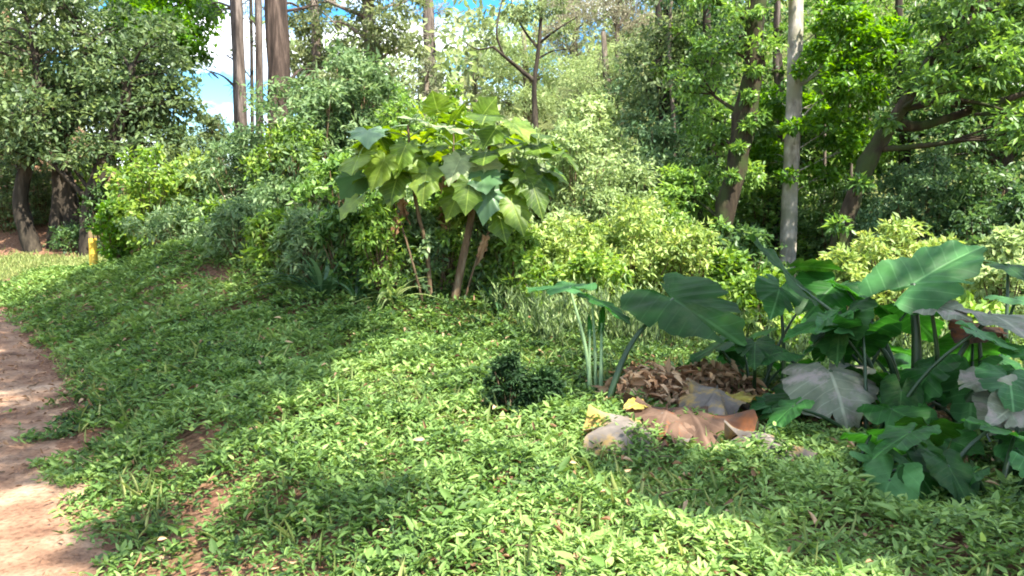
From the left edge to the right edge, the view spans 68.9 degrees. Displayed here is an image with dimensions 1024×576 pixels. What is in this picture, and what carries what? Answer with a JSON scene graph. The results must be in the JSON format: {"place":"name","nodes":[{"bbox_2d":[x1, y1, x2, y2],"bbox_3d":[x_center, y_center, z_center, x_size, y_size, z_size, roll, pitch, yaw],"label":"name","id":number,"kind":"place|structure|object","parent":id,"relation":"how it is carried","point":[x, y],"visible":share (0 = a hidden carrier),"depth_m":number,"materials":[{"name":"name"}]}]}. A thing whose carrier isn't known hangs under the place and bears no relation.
{"place":"outdoors","nodes":[
{"label":"outdoors","id":0,"kind":"place"},
{"bbox_2d":[0,244,108,282],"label":"lawn grass","id":1,"kind":"structure","parent":0,"point":[64,259],"depth_m":16.20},
{"bbox_2d":[0,305,127,575],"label":"path","id":2,"kind":"structure","parent":0,"point":[17,524],"depth_m":4.30,"materials":[{"name":"soil"}]},
{"bbox_2d":[0,308,171,575],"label":"path pebbles","id":3,"kind":"object","parent":2,"relation":"on","point":[29,547],"visible":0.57,"depth_m":4.12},
{"bbox_2d":[0,249,1020,575],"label":"leaf litter","id":4,"kind":"object","parent":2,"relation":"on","point":[284,407],"visible":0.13,"depth_m":5.01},
{"bbox_2d":[12,0,744,196],"label":"sky","id":5,"kind":"structure","parent":0,"point":[214,92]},
{"bbox_2d":[0,0,1023,575],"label":"ground","id":6,"kind":"structure","parent":0,"point":[190,440],"depth_m":4.07,"materials":[{"name":"soil"}]},
{"bbox_2d":[0,158,44,233],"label":"shrub","id":7,"kind":"object","parent":6,"relation":"on","point":[6,192],"visible":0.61,"depth_m":19.16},
{"bbox_2d":[8,162,51,226],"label":"shrub","id":8,"kind":"object","parent":6,"relation":"on","point":[43,212],"visible":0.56,"depth_m":19.65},
{"bbox_2d":[0,0,60,170],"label":"broadleaf tree","id":9,"kind":"object","parent":6,"relation":"on","point":[13,72],"visible":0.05,"depth_m":22.79,"materials":[{"name":"green plant"}]},
{"bbox_2d":[0,0,121,252],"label":"broadleaf tree","id":10,"kind":"object","parent":6,"relation":"on","point":[29,240],"visible":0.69,"depth_m":17.87,"materials":[{"name":"green plant"}]},
{"bbox_2d":[43,219,103,253],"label":"shrub","id":11,"kind":"object","parent":6,"relation":"on","point":[63,232],"visible":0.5,"depth_m":17.79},
{"bbox_2d":[0,0,201,249],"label":"broadleaf tree","id":12,"kind":"object","parent":6,"relation":"on","point":[65,205],"visible":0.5,"depth_m":18.14,"materials":[{"name":"green plant"}]},
{"bbox_2d":[73,182,144,252],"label":"shrub","id":13,"kind":"object","parent":6,"relation":"on","point":[89,202],"visible":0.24,"depth_m":17.38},
{"bbox_2d":[0,8,220,255],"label":"broadleaf tree","id":14,"kind":"object","parent":6,"relation":"on","point":[110,143],"visible":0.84,"depth_m":17.46,"materials":[{"name":"green plant"}]},
{"bbox_2d":[87,195,140,260],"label":"shrub","id":15,"kind":"object","parent":6,"relation":"on","point":[116,247],"visible":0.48,"depth_m":12.95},
{"bbox_2d":[93,141,193,251],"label":"shrub","id":16,"kind":"object","parent":6,"relation":"on","point":[151,181],"visible":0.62,"depth_m":12.43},
{"bbox_2d":[89,0,230,220],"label":"broadleaf tree","id":17,"kind":"object","parent":6,"relation":"on","point":[195,43],"visible":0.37,"depth_m":20.34,"materials":[{"name":"green plant"}]},
{"bbox_2d":[117,203,217,249],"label":"shrub","id":18,"kind":"object","parent":6,"relation":"on","point":[160,222],"visible":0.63,"depth_m":11.63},
{"bbox_2d":[146,121,204,207],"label":"shrub","id":19,"kind":"object","parent":6,"relation":"on","point":[191,141],"visible":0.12,"depth_m":19.45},
{"bbox_2d":[141,147,230,239],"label":"shrub","id":20,"kind":"object","parent":6,"relation":"on","point":[185,158],"visible":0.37,"depth_m":12.55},
{"bbox_2d":[188,113,233,200],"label":"shrub","id":21,"kind":"object","parent":6,"relation":"on","point":[213,125],"visible":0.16,"depth_m":25.22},
{"bbox_2d":[191,0,252,195],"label":"pine tree","id":22,"kind":"object","parent":6,"relation":"on","point":[235,8],"visible":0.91,"depth_m":18.88,"materials":[{"name":"brown plant"}]},
{"bbox_2d":[185,196,272,265],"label":"shrub","id":23,"kind":"object","parent":6,"relation":"on","point":[231,214],"visible":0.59,"depth_m":9.52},
{"bbox_2d":[159,120,299,234],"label":"shrub","id":24,"kind":"object","parent":6,"relation":"on","point":[235,149],"visible":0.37,"depth_m":12.16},
{"bbox_2d":[243,0,264,175],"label":"pine tree","id":25,"kind":"object","parent":6,"relation":"on","point":[258,18],"visible":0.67,"depth_m":19.92,"materials":[{"name":"brown plant"}]},
{"bbox_2d":[229,206,300,276],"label":"shrub","id":26,"kind":"object","parent":6,"relation":"on","point":[258,229],"visible":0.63,"depth_m":8.93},
{"bbox_2d":[233,167,328,234],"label":"shrub","id":27,"kind":"object","parent":6,"relation":"on","point":[276,198],"visible":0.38,"depth_m":11.24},
{"bbox_2d":[233,115,335,232],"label":"shrub","id":28,"kind":"object","parent":6,"relation":"on","point":[275,158],"visible":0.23,"depth_m":11.81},
{"bbox_2d":[229,62,367,208],"bbox_3d":[-3.345,-2.161,12.733,2.865,3.249,2.809,-2,5,-24],"label":"shrub","id":29,"kind":"object","parent":6,"relation":"on","point":[306,101],"visible":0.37,"depth_m":12.28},
{"bbox_2d":[264,0,333,163],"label":"pine tree","id":30,"kind":"object","parent":6,"relation":"on","point":[277,36],"visible":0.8,"depth_m":16.29,"materials":[{"name":"brown plant"}]},
{"bbox_2d":[267,203,345,289],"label":"shrub","id":31,"kind":"object","parent":6,"relation":"on","point":[300,242],"visible":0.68,"depth_m":8.46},
{"bbox_2d":[240,248,390,301],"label":"strap leaved plant","id":32,"kind":"object","parent":6,"relation":"on","point":[317,280],"visible":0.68,"depth_m":8.15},
{"bbox_2d":[288,0,358,148],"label":"broadleaf tree","id":33,"kind":"object","parent":6,"relation":"on","point":[317,53],"visible":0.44,"depth_m":19.01,"materials":[{"name":"green plant"}]},
{"bbox_2d":[285,147,382,246],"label":"shrub","id":34,"kind":"object","parent":6,"relation":"on","point":[330,166],"visible":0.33,"depth_m":10.50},
{"bbox_2d":[302,203,375,295],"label":"shrub","id":35,"kind":"object","parent":6,"relation":"on","point":[329,223],"visible":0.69,"depth_m":8.31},
{"bbox_2d":[293,36,423,197],"bbox_3d":[-2.813,-2.432,13.301,2.733,4.102,2.972,0,5,0],"label":"shrub","id":36,"kind":"object","parent":6,"relation":"on","point":[366,75],"visible":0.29,"depth_m":12.74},
{"bbox_2d":[290,0,435,125],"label":"broadleaf tree","id":37,"kind":"object","parent":6,"relation":"on","point":[371,34],"visible":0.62,"depth_m":17.87,"materials":[{"name":"green plant"}]},
{"bbox_2d":[348,196,425,301],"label":"shrub","id":38,"kind":"object","parent":6,"relation":"on","point":[378,232],"visible":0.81,"depth_m":8.21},
{"bbox_2d":[370,81,441,194],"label":"shrub","id":39,"kind":"object","parent":6,"relation":"on","point":[401,111],"visible":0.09,"depth_m":12.40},
{"bbox_2d":[390,205,451,292],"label":"shrub","id":40,"kind":"object","parent":6,"relation":"on","point":[428,225],"visible":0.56,"depth_m":8.52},
{"bbox_2d":[407,0,454,90],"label":"dead pine","id":41,"kind":"object","parent":6,"relation":"on","point":[428,13],"visible":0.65,"depth_m":25.84,"materials":[{"name":"plant"}]},
{"bbox_2d":[404,50,467,121],"bbox_3d":[-2.642,-5.048,24.068,3.431,5.177,3.626,0,5,0],"label":"conifer","id":42,"kind":"object","parent":6,"relation":"on","point":[425,91],"visible":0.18,"depth_m":23.98,"materials":[{"name":"green plant"}]},
{"bbox_2d":[418,192,478,293],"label":"shrub","id":43,"kind":"object","parent":6,"relation":"on","point":[453,232],"visible":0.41,"depth_m":8.78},
{"bbox_2d":[335,90,578,304],"bbox_3d":[-0.618,-0.977,8.542,2.746,2.418,1.632,-1,5,-12],"label":"leaved shrub","id":44,"kind":"object","parent":6,"relation":"on","point":[489,190],"visible":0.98,"depth_m":8.16,"materials":[{"name":"plant"}]},
{"bbox_2d":[425,79,497,205],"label":"shrub","id":45,"kind":"object","parent":6,"relation":"on","point":[450,87],"visible":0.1,"depth_m":11.98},
{"bbox_2d":[455,44,511,163],"bbox_3d":[-0.925,-6.304,26.931,2.864,5.321,4.921,0,5,0],"label":"conifer","id":46,"kind":"object","parent":6,"relation":"on","point":[476,88],"visible":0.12,"depth_m":26.80,"materials":[{"name":"green plant"}]},
{"bbox_2d":[456,212,514,292],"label":"shrub","id":47,"kind":"object","parent":6,"relation":"on","point":[479,229],"visible":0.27,"depth_m":8.84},
{"bbox_2d":[0,279,998,549],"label":"fallen leaf","id":48,"kind":"object","parent":6,"relation":"on","point":[746,420],"depth_m":4.56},
{"bbox_2d":[476,280,530,320],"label":"lance leaved plant","id":49,"kind":"object","parent":6,"relation":"on","point":[495,296],"visible":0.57,"depth_m":8.29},
{"bbox_2d":[481,350,532,413],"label":"shrub","id":50,"kind":"object","parent":6,"relation":"on","point":[507,369],"visible":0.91,"depth_m":5.03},
{"bbox_2d":[0,234,1023,575],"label":"ground cover","id":51,"kind":"object","parent":6,"relation":"on","point":[294,380],"visible":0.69,"depth_m":4.14,"materials":[{"name":"green plant"}]},
{"bbox_2d":[0,0,1023,194],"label":"woodland","id":52,"kind":"object","parent":6,"relation":"on","point":[452,74],"visible":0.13,"depth_m":25.24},
{"bbox_2d":[475,229,557,309],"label":"shrub","id":53,"kind":"object","parent":6,"relation":"on","point":[517,252],"visible":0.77,"depth_m":8.66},
{"bbox_2d":[461,0,578,213],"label":"bare tree","id":54,"kind":"object","parent":6,"relation":"on","point":[516,11],"visible":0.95,"depth_m":14.46,"materials":[{"name":"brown plant"}]},
{"bbox_2d":[472,26,578,126],"bbox_3d":[0.611,-4.413,21.137,3.538,5.625,3.212,-4,6,-36],"label":"feathery tree","id":55,"kind":"object","parent":6,"relation":"on","point":[524,100],"visible":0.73,"depth_m":20.55,"materials":[{"name":"green plant"}]},
{"bbox_2d":[515,291,557,340],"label":"lance leaved plant","id":56,"kind":"object","parent":6,"relation":"on","point":[524,312],"visible":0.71,"depth_m":7.42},
{"bbox_2d":[497,115,581,230],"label":"shrub","id":57,"kind":"object","parent":6,"relation":"on","point":[537,218],"visible":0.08,"depth_m":13.70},
{"bbox_2d":[514,366,566,414],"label":"shrub","id":58,"kind":"object","parent":6,"relation":"on","point":[540,384],"visible":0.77,"depth_m":5.04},
{"bbox_2d":[540,302,591,347],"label":"lance leaved plant","id":59,"kind":"object","parent":6,"relation":"on","point":[552,331],"visible":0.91,"depth_m":7.22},
{"bbox_2d":[547,290,591,336],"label":"lance leaved plant","id":60,"kind":"object","parent":6,"relation":"on","point":[565,311],"visible":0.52,"depth_m":7.63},
{"bbox_2d":[526,212,627,294],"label":"shrub","id":61,"kind":"object","parent":6,"relation":"on","point":[565,238],"visible":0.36,"depth_m":10.33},
{"bbox_2d":[515,114,647,252],"bbox_3d":[1.138,-1.443,13.408,2.943,3.298,2.983,0,5,0],"label":"shrub","id":62,"kind":"object","parent":6,"relation":"on","point":[578,152],"visible":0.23,"depth_m":13.04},
{"bbox_2d":[527,0,640,176],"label":"feathery tree","id":63,"kind":"object","parent":6,"relation":"on","point":[556,24],"visible":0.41,"depth_m":22.47,"materials":[{"name":"green plant"}]},
{"bbox_2d":[539,245,634,310],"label":"shrub","id":64,"kind":"object","parent":6,"relation":"on","point":[588,264],"visible":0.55,"depth_m":9.62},
{"bbox_2d":[548,31,650,185],"bbox_3d":[2.431,-3.959,20.099,3.028,5.840,3.850,0,5,0],"label":"feathery tree","id":65,"kind":"object","parent":6,"relation":"on","point":[607,74],"visible":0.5,"depth_m":19.61,"materials":[{"name":"green plant"}]},
{"bbox_2d":[539,88,668,229],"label":"shrub","id":66,"kind":"object","parent":6,"relation":"on","point":[593,107],"visible":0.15,"depth_m":15.43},
{"bbox_2d":[568,0,662,183],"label":"feathery tree","id":67,"kind":"object","parent":6,"relation":"on","point":[628,13],"visible":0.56,"depth_m":21.90,"materials":[{"name":"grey plant"}]},
{"bbox_2d":[586,294,645,340],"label":"lance leaved plant","id":68,"kind":"object","parent":6,"relation":"on","point":[608,326],"visible":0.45,"depth_m":7.64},
{"bbox_2d":[548,154,700,268],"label":"shrub","id":69,"kind":"object","parent":6,"relation":"on","point":[641,175],"visible":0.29,"depth_m":12.70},
{"bbox_2d":[593,292,661,354],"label":"lance leaved plant","id":70,"kind":"object","parent":6,"relation":"on","point":[633,327],"visible":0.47,"depth_m":7.56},
{"bbox_2d":[526,272,746,403],"bbox_3d":[0.876,0.454,5.516,1.539,1.097,0.947,0,5,0],"label":"elephant ear plant","id":71,"kind":"object","parent":6,"relation":"on","point":[692,306],"visible":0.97,"depth_m":5.48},
{"bbox_2d":[582,405,690,463],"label":"fallen leaf","id":72,"kind":"object","parent":6,"relation":"on","point":[608,433],"visible":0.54,"depth_m":4.34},
{"bbox_2d":[577,190,696,297],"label":"shrub","id":73,"kind":"object","parent":6,"relation":"on","point":[640,217],"visible":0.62,"depth_m":10.72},
{"bbox_2d":[582,358,696,406],"bbox_3d":[0.999,0.723,5.307,1.030,0.488,0.776,0,5,0],"label":"leaf pile","id":74,"kind":"object","parent":6,"relation":"on","point":[665,383],"visible":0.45,"depth_m":5.19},
{"bbox_2d":[588,5,725,191],"bbox_3d":[3.714,-4.799,18.994,3.651,8.324,4.694,0,5,0],"label":"forest tree","id":75,"kind":"object","parent":6,"relation":"on","point":[653,106],"visible":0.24,"depth_m":18.36,"materials":[{"name":"green plant"}]},
{"bbox_2d":[635,396,695,464],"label":"fallen leaf","id":76,"kind":"object","parent":6,"relation":"on","point":[667,417],"visible":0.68,"depth_m":4.50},
{"bbox_2d":[613,110,723,196],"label":"shrub","id":77,"kind":"object","parent":6,"relation":"on","point":[651,140],"visible":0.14,"depth_m":16.36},
{"bbox_2d":[633,202,706,287],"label":"shrub","id":78,"kind":"object","parent":6,"relation":"on","point":[675,214],"visible":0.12,"depth_m":11.91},
{"bbox_2d":[646,1,699,155],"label":"sapling","id":79,"kind":"object","parent":6,"relation":"on","point":[677,29],"visible":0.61,"depth_m":16.97,"materials":[{"name":"green plant"}]},
{"bbox_2d":[605,0,747,162],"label":"forest tree","id":80,"kind":"object","parent":6,"relation":"on","point":[658,44],"visible":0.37,"depth_m":17.28,"materials":[{"name":"green plant"}]},
{"bbox_2d":[648,216,739,296],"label":"shrub","id":81,"kind":"object","parent":6,"relation":"on","point":[703,237],"visible":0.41,"depth_m":10.57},
{"bbox_2d":[651,145,772,245],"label":"shrub","id":82,"kind":"object","parent":6,"relation":"on","point":[690,164],"visible":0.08,"depth_m":14.47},
{"bbox_2d":[679,378,749,414],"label":"fallen leaf","id":83,"kind":"object","parent":6,"relation":"on","point":[716,400],"visible":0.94,"depth_m":4.98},
{"bbox_2d":[645,0,792,250],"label":"mossy tree","id":84,"kind":"object","parent":6,"relation":"on","point":[739,136],"visible":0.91,"depth_m":13.18,"materials":[{"name":"green plant"}]},
{"bbox_2d":[675,358,768,410],"bbox_3d":[1.517,0.750,5.616,0.947,0.447,0.779,0,5,0],"label":"leaf pile","id":85,"kind":"object","parent":6,"relation":"on","point":[709,375],"visible":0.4,"depth_m":5.53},
{"bbox_2d":[700,244,763,310],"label":"shrub","id":86,"kind":"object","parent":6,"relation":"on","point":[728,261],"visible":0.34,"depth_m":10.42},
{"bbox_2d":[659,0,809,192],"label":"forest tree","id":87,"kind":"object","parent":6,"relation":"on","point":[708,15],"visible":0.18,"depth_m":16.80,"materials":[{"name":"green plant"}]},
{"bbox_2d":[696,221,797,282],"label":"shrub","id":88,"kind":"object","parent":6,"relation":"on","point":[744,240],"visible":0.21,"depth_m":12.26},
{"bbox_2d":[685,313,820,422],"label":"elephant ear plant","id":89,"kind":"object","parent":6,"relation":"on","point":[757,351],"visible":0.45,"depth_m":5.66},
{"bbox_2d":[717,260,811,347],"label":"shrub","id":90,"kind":"object","parent":6,"relation":"on","point":[746,290],"visible":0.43,"depth_m":9.29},
{"bbox_2d":[724,419,817,487],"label":"fallen leaf","id":91,"kind":"object","parent":6,"relation":"on","point":[730,432],"visible":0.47,"depth_m":4.21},
{"bbox_2d":[732,156,833,275],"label":"shrub","id":92,"kind":"object","parent":6,"relation":"on","point":[769,220],"visible":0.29,"depth_m":15.03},
{"bbox_2d":[763,0,806,251],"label":"sapling","id":93,"kind":"object","parent":6,"relation":"on","point":[776,72],"visible":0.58,"depth_m":15.16,"materials":[{"name":"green plant"}]},
{"bbox_2d":[756,1,880,239],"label":"forest tree","id":94,"kind":"object","parent":6,"relation":"on","point":[805,138],"visible":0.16,"depth_m":17.43,"materials":[{"name":"green plant"}]},
{"bbox_2d":[748,0,918,276],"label":"white trunk tree","id":95,"kind":"object","parent":6,"relation":"on","point":[881,38],"visible":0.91,"depth_m":13.46,"materials":[{"name":"green plant"}]},
{"bbox_2d":[770,174,907,273],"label":"shrub","id":96,"kind":"object","parent":6,"relation":"on","point":[839,192],"visible":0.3,"depth_m":14.61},
{"bbox_2d":[805,242,877,317],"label":"shrub","id":97,"kind":"object","parent":6,"relation":"on","point":[852,264],"visible":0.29,"depth_m":9.45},
{"bbox_2d":[745,234,944,428],"bbox_3d":[2.231,0.282,5.297,1.481,1.364,1.098,-4,6,-38],"label":"elephant ear plant","id":98,"kind":"object","parent":6,"relation":"on","point":[838,392],"visible":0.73,"depth_m":4.92,"materials":[{"name":"plant"}]},
{"bbox_2d":[826,208,891,298],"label":"shrub","id":99,"kind":"object","parent":6,"relation":"on","point":[859,226],"visible":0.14,"depth_m":12.25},
{"bbox_2d":[800,0,927,184],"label":"forest tree","id":100,"kind":"object","parent":6,"relation":"on","point":[882,163],"visible":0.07,"depth_m":16.54,"materials":[{"name":"green plant"}]},
{"bbox_2d":[783,240,987,410],"bbox_3d":[2.545,0.334,5.211,1.552,1.338,1.364,-3,6,-31],"label":"elephant ear plant","id":101,"kind":"object","parent":6,"relation":"on","point":[932,278],"visible":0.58,"depth_m":4.95,"materials":[{"name":"plant"}]},
{"bbox_2d":[767,314,1020,455],"bbox_3d":[2.196,0.669,4.532,1.305,0.986,1.211,-4,6,-38],"label":"elephant ear plant","id":102,"kind":"object","parent":6,"relation":"on","point":[887,328],"visible":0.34,"depth_m":4.49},
{"bbox_2d":[840,429,949,512],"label":"elephant ear plant","id":103,"kind":"object","parent":6,"relation":"on","point":[865,444],"visible":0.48,"depth_m":3.78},
{"bbox_2d":[850,212,959,340],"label":"shrub","id":104,"kind":"object","parent":6,"relation":"on","point":[883,249],"visible":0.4,"depth_m":9.64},
{"bbox_2d":[819,0,1023,251],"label":"mossy tree","id":105,"kind":"object","parent":6,"relation":"on","point":[987,44],"visible":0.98,"depth_m":11.52,"materials":[{"name":"green plant"}]},
{"bbox_2d":[855,0,994,246],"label":"forest tree","id":106,"kind":"object","parent":6,"relation":"on","point":[896,89],"visible":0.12,"depth_m":16.27,"materials":[{"name":"green plant"}]},
{"bbox_2d":[861,139,995,255],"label":"shrub","id":107,"kind":"object","parent":6,"relation":"on","point":[935,185],"visible":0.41,"depth_m":13.10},
{"bbox_2d":[856,416,1023,512],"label":"elephant ear plant","id":108,"kind":"object","parent":6,"relation":"on","point":[952,472],"visible":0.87,"depth_m":3.62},
{"bbox_2d":[892,289,1020,357],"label":"shrub","id":109,"kind":"object","parent":6,"relation":"on","point":[994,308],"visible":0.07,"depth_m":8.22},
{"bbox_2d":[899,259,1023,435],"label":"elephant ear plant","id":110,"kind":"object","parent":6,"relation":"on","point":[947,380],"visible":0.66,"depth_m":4.63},
{"bbox_2d":[900,0,1023,233],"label":"forest tree","id":111,"kind":"object","parent":6,"relation":"on","point":[960,129],"visible":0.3,"depth_m":14.99,"materials":[{"name":"green plant"}]},
{"bbox_2d":[909,0,1023,203],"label":"forest tree","id":112,"kind":"object","parent":6,"relation":"on","point":[982,118],"visible":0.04,"depth_m":15.44,"materials":[{"name":"green plant"}]},
{"bbox_2d":[915,151,1023,276],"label":"shrub","id":113,"kind":"object","parent":6,"relation":"on","point":[977,184],"visible":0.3,"depth_m":12.56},
{"bbox_2d":[927,342,1023,478],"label":"elephant ear plant","id":114,"kind":"object","parent":6,"relation":"on","point":[1005,400],"visible":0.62,"depth_m":3.98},
{"bbox_2d":[953,425,1023,497],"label":"elephant ear plant","id":115,"kind":"object","parent":6,"relation":"on","point":[1015,459],"visible":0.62,"depth_m":3.58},
{"bbox_2d":[955,219,1023,342],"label":"shrub","id":116,"kind":"object","parent":6,"relation":"on","point":[1000,249],"visible":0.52,"depth_m":9.44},
{"bbox_2d":[966,183,1023,309],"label":"shrub","id":117,"kind":"object","parent":6,"relation":"on","point":[1013,214],"visible":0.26,"depth_m":10.91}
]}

